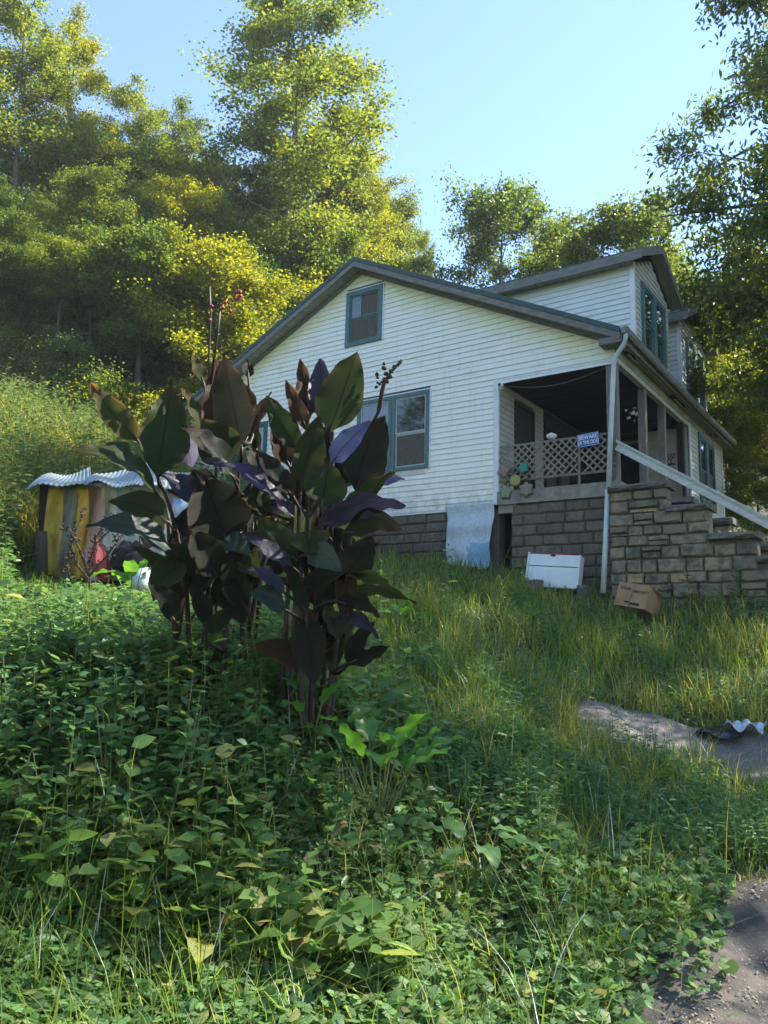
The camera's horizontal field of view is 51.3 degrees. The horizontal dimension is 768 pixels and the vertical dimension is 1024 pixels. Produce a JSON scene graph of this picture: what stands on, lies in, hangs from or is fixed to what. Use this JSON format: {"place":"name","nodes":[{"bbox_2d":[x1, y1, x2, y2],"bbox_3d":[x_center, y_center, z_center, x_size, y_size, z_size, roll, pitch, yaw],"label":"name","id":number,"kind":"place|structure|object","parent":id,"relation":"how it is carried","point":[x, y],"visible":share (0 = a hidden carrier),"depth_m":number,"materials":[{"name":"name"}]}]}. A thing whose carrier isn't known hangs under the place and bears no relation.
{"place":"outdoors","nodes":[
{"label":"outdoors","id":0,"kind":"place"},
{"bbox_2d":[0,336,767,1023],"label":"ground","id":1,"kind":"structure","parent":0,"point":[492,638],"depth_m":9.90,"materials":[{"name":"green plant"}]},
{"bbox_2d":[0,172,46,288],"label":"hillside tree","id":2,"kind":"object","parent":1,"relation":"on","point":[12,219],"visible":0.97,"depth_m":23.30,"materials":[{"name":"green plant"}]},
{"bbox_2d":[0,321,46,374],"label":"bush","id":3,"kind":"object","parent":1,"relation":"on","point":[6,350],"visible":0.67,"depth_m":21.69,"materials":[{"name":"green plant"}]},
{"bbox_2d":[0,299,54,355],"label":"bush","id":4,"kind":"object","parent":1,"relation":"on","point":[2,319],"visible":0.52,"depth_m":23.21,"materials":[{"name":"green plant"}]},
{"bbox_2d":[0,250,57,338],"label":"slope tree","id":5,"kind":"object","parent":1,"relation":"on","point":[22,280],"visible":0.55,"depth_m":24.25,"materials":[{"name":"green plant"}]},
{"bbox_2d":[0,299,69,346],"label":"bush","id":6,"kind":"object","parent":1,"relation":"on","point":[32,317],"visible":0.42,"depth_m":24.53,"materials":[{"name":"green plant"}]},
{"bbox_2d":[13,191,61,337],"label":"hillside tree","id":7,"kind":"object","parent":1,"relation":"on","point":[46,204],"visible":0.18,"depth_m":26.42,"materials":[{"name":"green plant"}]},
{"bbox_2d":[27,685,61,763],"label":"tall weed","id":8,"kind":"object","parent":1,"relation":"on","point":[47,733],"visible":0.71,"depth_m":4.15,"materials":[{"name":"green plant"}]},
{"bbox_2d":[0,109,104,243],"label":"hillside tree","id":9,"kind":"object","parent":1,"relation":"on","point":[44,175],"visible":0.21,"depth_m":30.49,"materials":[{"name":"green plant"}]},
{"bbox_2d":[0,0,111,335],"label":"poplar tree","id":10,"kind":"object","parent":1,"relation":"on","point":[15,16],"visible":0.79,"depth_m":29.11,"materials":[{"name":"green plant"}]},
{"bbox_2d":[18,357,94,399],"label":"bush","id":11,"kind":"object","parent":1,"relation":"on","point":[71,368],"visible":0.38,"depth_m":21.19,"materials":[{"name":"green plant"}]},
{"bbox_2d":[9,229,105,344],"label":"slope tree","id":12,"kind":"object","parent":1,"relation":"on","point":[55,279],"visible":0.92,"depth_m":23.26,"materials":[{"name":"green plant"}]},
{"bbox_2d":[11,333,109,389],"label":"bush","id":13,"kind":"object","parent":1,"relation":"on","point":[50,354],"visible":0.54,"depth_m":21.38,"materials":[{"name":"green plant"}]},
{"bbox_2d":[2,0,126,320],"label":"poplar tree","id":14,"kind":"object","parent":1,"relation":"on","point":[87,48],"visible":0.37,"depth_m":32.23,"materials":[{"name":"green plant"}]},
{"bbox_2d":[48,711,82,837],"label":"tall weed","id":15,"kind":"object","parent":1,"relation":"on","point":[64,786],"visible":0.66,"depth_m":3.89,"materials":[{"name":"green plant"}]},
{"bbox_2d":[23,300,107,350],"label":"bush","id":16,"kind":"object","parent":1,"relation":"on","point":[74,317],"visible":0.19,"depth_m":25.29,"materials":[{"name":"green plant"}]},
{"bbox_2d":[6,323,141,386],"bbox_3d":[-8.660,-3.873,21.855,2.648,2.195,3.278,-1,-10,14],"label":"bush","id":17,"kind":"object","parent":1,"relation":"on","point":[71,345],"visible":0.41,"depth_m":21.50,"materials":[{"name":"green plant"}]},
{"bbox_2d":[17,157,143,356],"bbox_3d":[-9.614,-7.829,25.169,3.890,6.862,2.991,3,-9,-7],"label":"hillside tree","id":18,"kind":"object","parent":1,"relation":"on","point":[93,181],"visible":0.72,"depth_m":25.15,"materials":[{"name":"green plant"}]},
{"bbox_2d":[59,506,123,588],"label":"withered weed","id":19,"kind":"object","parent":1,"relation":"on","point":[71,553],"visible":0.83,"depth_m":7.36,"materials":[{"name":"brown plant"}]},
{"bbox_2d":[62,245,128,353],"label":"slope tree","id":20,"kind":"object","parent":1,"relation":"on","point":[91,312],"visible":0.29,"depth_m":24.36,"materials":[{"name":"green plant"}]},
{"bbox_2d":[39,356,159,421],"bbox_3d":[-7.219,-2.617,20.588,3.859,2.584,3.118,-7,-13,42],"label":"bush","id":21,"kind":"object","parent":1,"relation":"on","point":[109,387],"visible":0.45,"depth_m":20.23,"materials":[{"name":"green plant"}]},
{"bbox_2d":[89,538,110,581],"bbox_3d":[-3.189,0.540,9.009,0.219,0.546,0.186,-4,-18,-39],"label":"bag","id":22,"kind":"object","parent":1,"relation":"on","point":[100,553],"visible":0.6,"depth_m":8.95,"materials":[{"name":"red plastic"}]},
{"bbox_2d":[30,111,171,242],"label":"hillside tree","id":23,"kind":"object","parent":1,"relation":"on","point":[134,157],"visible":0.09,"depth_m":32.51,"materials":[{"name":"green plant"}]},
{"bbox_2d":[81,696,122,804],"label":"tall weed","id":24,"kind":"object","parent":1,"relation":"on","point":[104,739],"visible":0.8,"depth_m":4.02,"materials":[{"name":"green plant"}]},
{"bbox_2d":[24,463,189,581],"bbox_3d":[-3.269,0.155,10.246,2.243,1.874,2.583,3,-10,-12],"label":"patchwork hut","id":25,"kind":"object","parent":1,"relation":"on","point":[64,499],"visible":0.56,"depth_m":9.54,"materials":[{"name":"galvanised tin"},{"name":"painted wood planks"}]},
{"bbox_2d":[29,373,194,449],"bbox_3d":[-6.472,-2.117,20.818,3.462,2.690,4.285,0,-9,8],"label":"bush","id":26,"kind":"object","parent":1,"relation":"on","point":[143,400],"visible":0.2,"depth_m":20.49,"materials":[{"name":"green plant"}]},
{"bbox_2d":[91,558,150,598],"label":"dock plant","id":27,"kind":"object","parent":1,"relation":"on","point":[131,568],"visible":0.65,"depth_m":7.79,"materials":[{"name":"green plant"}]},
{"bbox_2d":[110,540,143,572],"bbox_3d":[-2.839,0.497,8.997,0.353,0.389,0.453,-1,3,35],"label":"bag","id":28,"kind":"object","parent":1,"relation":"on","point":[123,549],"visible":0.6,"depth_m":8.85,"materials":[{"name":"black plastic"}]},
{"bbox_2d":[97,176,160,354],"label":"hillside tree","id":29,"kind":"object","parent":1,"relation":"on","point":[143,211],"visible":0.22,"depth_m":27.56,"materials":[{"name":"green plant"}]},
{"bbox_2d":[84,71,183,208],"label":"poplar tree","id":30,"kind":"object","parent":1,"relation":"on","point":[134,103],"visible":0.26,"depth_m":36.17,"materials":[{"name":"green plant"}]},
{"bbox_2d":[57,217,214,403],"bbox_3d":[-7.217,-5.515,23.467,5.195,5.962,5.054,5,-10,-18],"label":"slope tree","id":31,"kind":"object","parent":1,"relation":"on","point":[127,245],"visible":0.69,"depth_m":22.62,"materials":[{"name":"green plant"}]},
{"bbox_2d":[91,223,183,399],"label":"hillside tree","id":32,"kind":"object","parent":1,"relation":"on","point":[144,364],"visible":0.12,"depth_m":24.43,"materials":[{"name":"green plant"}]},
{"bbox_2d":[111,792,163,902],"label":"tall weed","id":33,"kind":"object","parent":1,"relation":"on","point":[127,796],"visible":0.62,"depth_m":3.58,"materials":[{"name":"green plant"}]},
{"bbox_2d":[103,131,205,228],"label":"hillside tree","id":34,"kind":"object","parent":1,"relation":"on","point":[165,166],"visible":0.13,"depth_m":33.33,"materials":[{"name":"green plant"}]},
{"bbox_2d":[126,359,184,400],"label":"bush","id":35,"kind":"object","parent":1,"relation":"on","point":[163,377],"visible":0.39,"depth_m":24.41,"materials":[{"name":"green plant"}]},
{"bbox_2d":[137,718,199,844],"bbox_3d":[-1.057,1.385,3.919,0.286,0.740,0.246,-5,-11,34],"label":"tall weed","id":36,"kind":"object","parent":1,"relation":"on","point":[190,721],"visible":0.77,"depth_m":3.92,"materials":[{"name":"green plant"}]},
{"bbox_2d":[83,212,267,394],"bbox_3d":[-6.132,-5.226,24.438,5.481,6.466,5.634,-4,-11,28],"label":"slope tree","id":37,"kind":"object","parent":1,"relation":"on","point":[190,254],"visible":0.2,"depth_m":23.36,"materials":[{"name":"green plant"}]},
{"bbox_2d":[141,88,216,206],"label":"poplar tree","id":38,"kind":"object","parent":1,"relation":"on","point":[185,128],"visible":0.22,"depth_m":39.86,"materials":[{"name":"green plant"}]},
{"bbox_2d":[0,336,366,572],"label":"bank weeds","id":39,"kind":"object","parent":1,"relation":"on","point":[5,524],"visible":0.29,"depth_m":14.24,"materials":[{"name":"green plant"}]},
{"bbox_2d":[74,286,295,695],"bbox_3d":[-1.223,-0.120,5.093,1.379,2.781,1.029,1,-9,2],"label":"canna clump","id":40,"kind":"object","parent":1,"relation":"on","point":[227,415],"visible":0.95,"depth_m":5.07,"materials":[{"name":"plant"}]},
{"bbox_2d":[128,169,243,247],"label":"hillside tree","id":41,"kind":"object","parent":1,"relation":"on","point":[179,195],"visible":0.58,"depth_m":28.15,"materials":[{"name":"green plant"}]},
{"bbox_2d":[175,718,219,848],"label":"tall weed","id":42,"kind":"object","parent":1,"relation":"on","point":[203,759],"visible":0.81,"depth_m":3.98,"materials":[{"name":"green plant"}]},
{"bbox_2d":[114,222,293,382],"bbox_3d":[-5.642,-4.821,25.108,5.768,6.804,5.928,4,-10,-15],"label":"slope tree","id":43,"kind":"object","parent":1,"relation":"on","point":[268,311],"visible":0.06,"depth_m":24.50,"materials":[{"name":"green plant"}]},
{"bbox_2d":[154,140,253,236],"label":"hillside tree","id":44,"kind":"object","parent":1,"relation":"on","point":[217,178],"visible":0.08,"depth_m":34.28,"materials":[{"name":"green plant"}]},
{"bbox_2d":[96,231,315,403],"bbox_3d":[-5.173,-4.183,22.950,4.648,8.022,5.985,-6,-12,37],"label":"slope tree","id":45,"kind":"object","parent":1,"relation":"on","point":[222,263],"visible":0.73,"depth_m":22.51,"materials":[{"name":"green plant"}]},
{"bbox_2d":[0,580,428,998],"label":"leaved weeds","id":46,"kind":"object","parent":1,"relation":"on","point":[377,914],"visible":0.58,"depth_m":3.70,"materials":[{"name":"green plant"}]},
{"bbox_2d":[191,187,254,248],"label":"hillside tree","id":47,"kind":"object","parent":1,"relation":"on","point":[227,224],"visible":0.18,"depth_m":29.34,"materials":[{"name":"green plant"}]},
{"bbox_2d":[0,589,448,1023],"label":"wide grass","id":48,"kind":"structure","parent":1,"relation":"on","point":[60,988],"depth_m":3.29,"materials":[{"name":"green plant"}]},
{"bbox_2d":[201,201,325,307],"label":"hillside tree","id":49,"kind":"object","parent":1,"relation":"on","point":[261,229],"visible":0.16,"depth_m":29.60,"materials":[{"name":"green plant"}]},
{"bbox_2d":[238,121,314,233],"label":"poplar tree","id":50,"kind":"object","parent":1,"relation":"on","point":[259,186],"visible":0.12,"depth_m":34.43,"materials":[{"name":"green plant"}]},
{"bbox_2d":[144,0,414,241],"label":"tall poplar tree","id":51,"kind":"object","parent":1,"relation":"on","point":[313,73],"visible":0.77,"depth_m":32.30,"materials":[{"name":"green plant"}]},
{"bbox_2d":[0,538,572,1023],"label":"leaved weeds","id":52,"kind":"object","parent":1,"relation":"on","point":[228,760],"visible":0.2,"depth_m":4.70,"materials":[{"name":"green plant"}]},
{"bbox_2d":[269,252,331,312],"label":"hillside tree","id":53,"kind":"object","parent":1,"relation":"on","point":[316,283],"visible":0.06,"depth_m":27.83,"materials":[{"name":"green plant"}]},
{"bbox_2d":[262,201,352,308],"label":"hillside tree","id":54,"kind":"object","parent":1,"relation":"on","point":[293,241],"visible":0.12,"depth_m":29.61,"materials":[{"name":"green plant"}]},
{"bbox_2d":[281,673,351,761],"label":"dock plant","id":55,"kind":"object","parent":1,"relation":"on","point":[323,697],"visible":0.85,"depth_m":4.67,"materials":[{"name":"green plant"}]},
{"bbox_2d":[292,835,349,894],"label":"dock plant","id":56,"kind":"object","parent":1,"relation":"on","point":[339,844],"visible":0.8,"depth_m":3.88,"materials":[{"name":"green plant"}]},
{"bbox_2d":[240,351,416,756],"bbox_3d":[-0.347,0.249,4.879,1.101,2.491,0.725,0,-9,7],"label":"canna clump","id":57,"kind":"object","parent":1,"relation":"on","point":[322,475],"visible":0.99,"depth_m":4.83,"materials":[{"name":"plant"}]},
{"bbox_2d":[270,219,395,309],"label":"hillside tree","id":58,"kind":"object","parent":1,"relation":"on","point":[334,256],"visible":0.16,"depth_m":29.38,"materials":[{"name":"green plant"}]},
{"bbox_2d":[317,739,350,858],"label":"tall weed","id":59,"kind":"object","parent":1,"relation":"on","point":[336,809],"visible":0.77,"depth_m":4.19,"materials":[{"name":"green plant"}]},
{"bbox_2d":[268,99,404,255],"bbox_3d":[-2.726,-11.435,35.992,7.063,15.451,7.963,-2,-10,18],"label":"poplar tree","id":60,"kind":"object","parent":1,"relation":"on","point":[364,226],"visible":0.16,"depth_m":35.54,"materials":[{"name":"green plant"}]},
{"bbox_2d":[308,766,364,884],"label":"tall weed","id":61,"kind":"object","parent":1,"relation":"on","point":[347,798],"visible":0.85,"depth_m":4.01,"materials":[{"name":"green plant"}]},
{"bbox_2d":[296,229,416,272],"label":"hillside tree","id":62,"kind":"object","parent":1,"relation":"on","point":[371,251],"visible":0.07,"depth_m":31.39,"materials":[{"name":"green plant"}]},
{"bbox_2d":[306,173,421,265],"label":"backwoods tree","id":63,"kind":"object","parent":1,"relation":"on","point":[351,191],"visible":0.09,"depth_m":38.17,"materials":[{"name":"green plant"}]},
{"bbox_2d":[0,587,740,1023],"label":"ground ivy","id":64,"kind":"object","parent":1,"relation":"on","point":[488,917],"visible":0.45,"depth_m":3.72,"materials":[{"name":"green plant"}]},
{"bbox_2d":[331,145,419,263],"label":"poplar tree","id":65,"kind":"object","parent":1,"relation":"on","point":[384,192],"visible":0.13,"depth_m":37.34,"materials":[{"name":"green plant"}]},
{"bbox_2d":[1,570,753,1023],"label":"dead stalks","id":66,"kind":"object","parent":1,"relation":"on","point":[411,894],"visible":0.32,"depth_m":3.72,"materials":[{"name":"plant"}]},
{"bbox_2d":[289,704,467,830],"bbox_3d":[-0.108,1.460,4.562,0.957,0.705,0.913,-5,-11,34],"label":"dock plant","id":67,"kind":"object","parent":1,"relation":"on","point":[366,725],"visible":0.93,"depth_m":4.50,"materials":[{"name":"green plant"}]},
{"bbox_2d":[0,568,767,1023],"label":"seed stems","id":68,"kind":"object","parent":1,"relation":"on","point":[428,850],"visible":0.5,"depth_m":3.91,"materials":[{"name":"green plant"}]},
{"bbox_2d":[377,177,436,274],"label":"maple tree","id":69,"kind":"object","parent":1,"relation":"on","point":[402,204],"visible":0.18,"depth_m":41.42,"materials":[{"name":"green plant"}]},
{"bbox_2d":[182,246,736,593],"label":"house","id":70,"kind":"structure","parent":1,"relation":"on","point":[456,418],"depth_m":16.69,"materials":[{"name":"white wood"}]},
{"bbox_2d":[345,283,382,347],"bbox_3d":[-0.446,-4.444,18.150,1.020,1.320,0.080,-5,-11,34],"label":"window","id":71,"kind":"structure","parent":70,"relation":"in","point":[353,299],"depth_m":18.25,"materials":[{"name":"teal paint"}]},
{"bbox_2d":[357,396,391,471],"bbox_3d":[-0.214,-1.650,17.475,0.925,1.680,0.080,-5,-11,34],"label":"window","id":72,"kind":"structure","parent":70,"relation":"in","point":[368,410],"depth_m":17.46,"materials":[{"name":"teal paint"}]},
{"bbox_2d":[390,389,429,471],"bbox_3d":[0.563,-1.717,16.942,0.945,1.680,0.080,-5,-11,34],"label":"window","id":73,"kind":"structure","parent":70,"relation":"in","point":[410,411],"depth_m":16.99,"materials":[{"name":"teal paint"}]},
{"bbox_2d":[514,400,534,489],"bbox_3d":[2.919,-1.220,16.655,0.065,2.030,0.960,-5,-11,34],"label":"door","id":74,"kind":"structure","parent":70,"relation":"in","point":[524,421],"depth_m":16.72,"materials":[{"name":"white wood"}]},
{"bbox_2d":[544,421,559,486],"bbox_3d":[3.736,-1.197,17.838,0.090,1.530,0.790,-5,-11,34],"label":"door","id":75,"kind":"structure","parent":70,"relation":"in","point":[548,428],"depth_m":17.90,"materials":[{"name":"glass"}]},
{"bbox_2d":[499,433,606,482],"bbox_3d":[3.144,-1.003,15.036,2.154,0.728,0.060,-5,-11,34],"label":"lattice railing","id":76,"kind":"object","parent":70,"relation":"attached to","point":[569,473],"visible":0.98,"depth_m":14.98,"materials":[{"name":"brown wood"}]},
{"bbox_2d":[621,440,639,483],"bbox_3d":[5.872,-0.702,19.330,0.950,2.030,0.060,-5,-11,34],"label":"door","id":77,"kind":"structure","parent":70,"relation":"in","point":[629,467],"depth_m":19.34,"materials":[{"name":"grey wood"}]},
{"bbox_2d":[640,281,656,357],"bbox_3d":[5.500,-3.927,16.643,0.090,1.540,0.810,-5,-11,34],"label":"window","id":78,"kind":"structure","parent":70,"relation":"in","point":[647,301],"depth_m":16.68,"materials":[{"name":"teal paint"}]},
{"bbox_2d":[655,296,667,369],"bbox_3d":[5.966,-3.805,17.307,0.090,1.540,0.810,-5,-11,34],"label":"window","id":79,"kind":"structure","parent":70,"relation":"in","point":[660,311],"depth_m":17.43,"materials":[{"name":"teal paint"}]},
{"bbox_2d":[685,352,716,401],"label":"gutter sapling","id":80,"kind":"object","parent":70,"relation":"on","point":[696,386],"visible":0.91,"depth_m":18.02,"materials":[{"name":"green plant"}]},
{"bbox_2d":[697,432,708,502],"bbox_3d":[7.814,-1.042,19.599,0.090,1.710,0.780,-5,-11,34],"label":"window","id":81,"kind":"structure","parent":70,"relation":"in","point":[702,441],"depth_m":19.66,"materials":[{"name":"teal paint"}]},
{"bbox_2d":[445,501,493,568],"bbox_3d":[1.640,0.471,15.615,1.093,1.312,0.156,-5,-11,34],"label":"tarp","id":82,"kind":"object","parent":1,"relation":"on","point":[469,528],"visible":0.91,"depth_m":15.61,"materials":[{"name":"plastic"}]},
{"bbox_2d":[416,816,543,883],"bbox_3d":[0.470,1.881,4.309,0.734,0.343,0.532,-5,-11,34],"label":"dock plant","id":83,"kind":"object","parent":1,"relation":"on","point":[459,831],"visible":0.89,"depth_m":4.28,"materials":[{"name":"green plant"}]},
{"bbox_2d":[410,161,576,288],"bbox_3d":[4.890,-8.153,34.195,7.386,12.813,7.590,-1,-10,17],"label":"round tree","id":84,"kind":"object","parent":1,"relation":"on","point":[491,215],"visible":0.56,"depth_m":34.01,"materials":[{"name":"green plant"}]},
{"bbox_2d":[525,552,583,591],"bbox_3d":[2.995,1.049,14.075,0.950,0.620,0.255,1,-17,29],"label":"cooler chest","id":85,"kind":"object","parent":1,"relation":"on","point":[566,569],"visible":0.81,"depth_m":13.95,"materials":[{"name":"white plastic"}]},
{"bbox_2d":[345,569,767,887],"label":"lawn weeds","id":86,"kind":"object","parent":1,"relation":"on","point":[696,827],"visible":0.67,"depth_m":5.96,"materials":[{"name":"green plant"}]},
{"bbox_2d":[350,553,767,810],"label":"dry grass","id":87,"kind":"structure","parent":1,"relation":"on","point":[639,695],"depth_m":8.63,"materials":[{"name":"green plant"}]},
{"bbox_2d":[387,728,754,1023],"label":"lush grass","id":88,"kind":"structure","parent":1,"relation":"on","point":[659,928],"depth_m":4.21,"materials":[{"name":"green plant"}]},
{"bbox_2d":[509,185,718,341],"bbox_3d":[9.304,-6.317,31.221,8.549,12.266,8.318,1,-9,1],"label":"dark tree","id":89,"kind":"object","parent":1,"relation":"on","point":[614,229],"visible":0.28,"depth_m":30.64,"materials":[{"name":"green plant"}]},
{"bbox_2d":[614,582,670,616],"bbox_3d":[4.060,1.377,12.569,0.434,0.402,0.690,27,-15,-38],"label":"cardboard box","id":90,"kind":"object","parent":1,"relation":"on","point":[626,593],"visible":0.99,"depth_m":12.47,"materials":[{"name":"brown cardboard"}]},
{"bbox_2d":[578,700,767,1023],"bbox_3d":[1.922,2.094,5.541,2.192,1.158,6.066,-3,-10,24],"label":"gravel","id":91,"kind":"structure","parent":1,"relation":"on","point":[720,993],"depth_m":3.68,"materials":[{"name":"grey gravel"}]},
{"bbox_2d":[607,480,767,606],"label":"stone stairs","id":92,"kind":"structure","parent":1,"relation":"on","point":[663,540],"depth_m":13.14,"materials":[{"name":"stone"}]},
{"bbox_2d":[615,440,767,528],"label":"stair handrail","id":93,"kind":"object","parent":92,"relation":"on","point":[743,510],"visible":1,"depth_m":13.36,"materials":[{"name":"white wood"}]},
{"bbox_2d":[631,0,767,441],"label":"oak tree","id":94,"kind":"object","parent":1,"relation":"on","point":[715,291],"visible":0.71,"depth_m":20.81,"materials":[{"name":"green plant"}]},
{"bbox_2d":[680,7,767,417],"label":"oak tree","id":95,"kind":"object","parent":1,"relation":"on","point":[756,328],"visible":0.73,"depth_m":19.20,"materials":[{"name":"green plant"}]},
{"bbox_2d":[707,391,761,513],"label":"woodland tree","id":96,"kind":"object","parent":1,"relation":"on","point":[725,419],"visible":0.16,"depth_m":25.15,"materials":[{"name":"green plant"}]},
{"bbox_2d":[706,334,763,448],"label":"woodland tree","id":97,"kind":"object","parent":1,"relation":"on","point":[735,361],"visible":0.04,"depth_m":27.98,"materials":[{"name":"green plant"}]},
{"bbox_2d":[707,333,767,474],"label":"woodland tree","id":98,"kind":"object","parent":1,"relation":"on","point":[748,381],"visible":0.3,"depth_m":24.70,"materials":[{"name":"green plant"}]},
{"bbox_2d":[722,405,767,541],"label":"woodland tree","id":99,"kind":"object","parent":1,"relation":"on","point":[757,426],"visible":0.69,"depth_m":21.99,"materials":[{"name":"green plant"}]},
{"bbox_2d":[736,449,767,543],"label":"woodland tree","id":100,"kind":"object","parent":1,"relation":"on","point":[760,491],"visible":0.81,"depth_m":19.34,"materials":[{"name":"green plant"}]},
{"bbox_2d":[0,0,767,288],"label":"sky","id":101,"kind":"structure","parent":0,"point":[563,93],"materials":[{"name":"blue"}]},
{"bbox_2d":[572,700,767,784],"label":"path","id":102,"kind":"structure","parent":0,"point":[744,739],"depth_m":7.82,"materials":[{"name":"grey concrete"}]},
{"bbox_2d":[605,878,767,1023],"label":"road","id":103,"kind":"structure","parent":0,"point":[752,929],"depth_m":3.79,"materials":[{"name":"grey concrete"}]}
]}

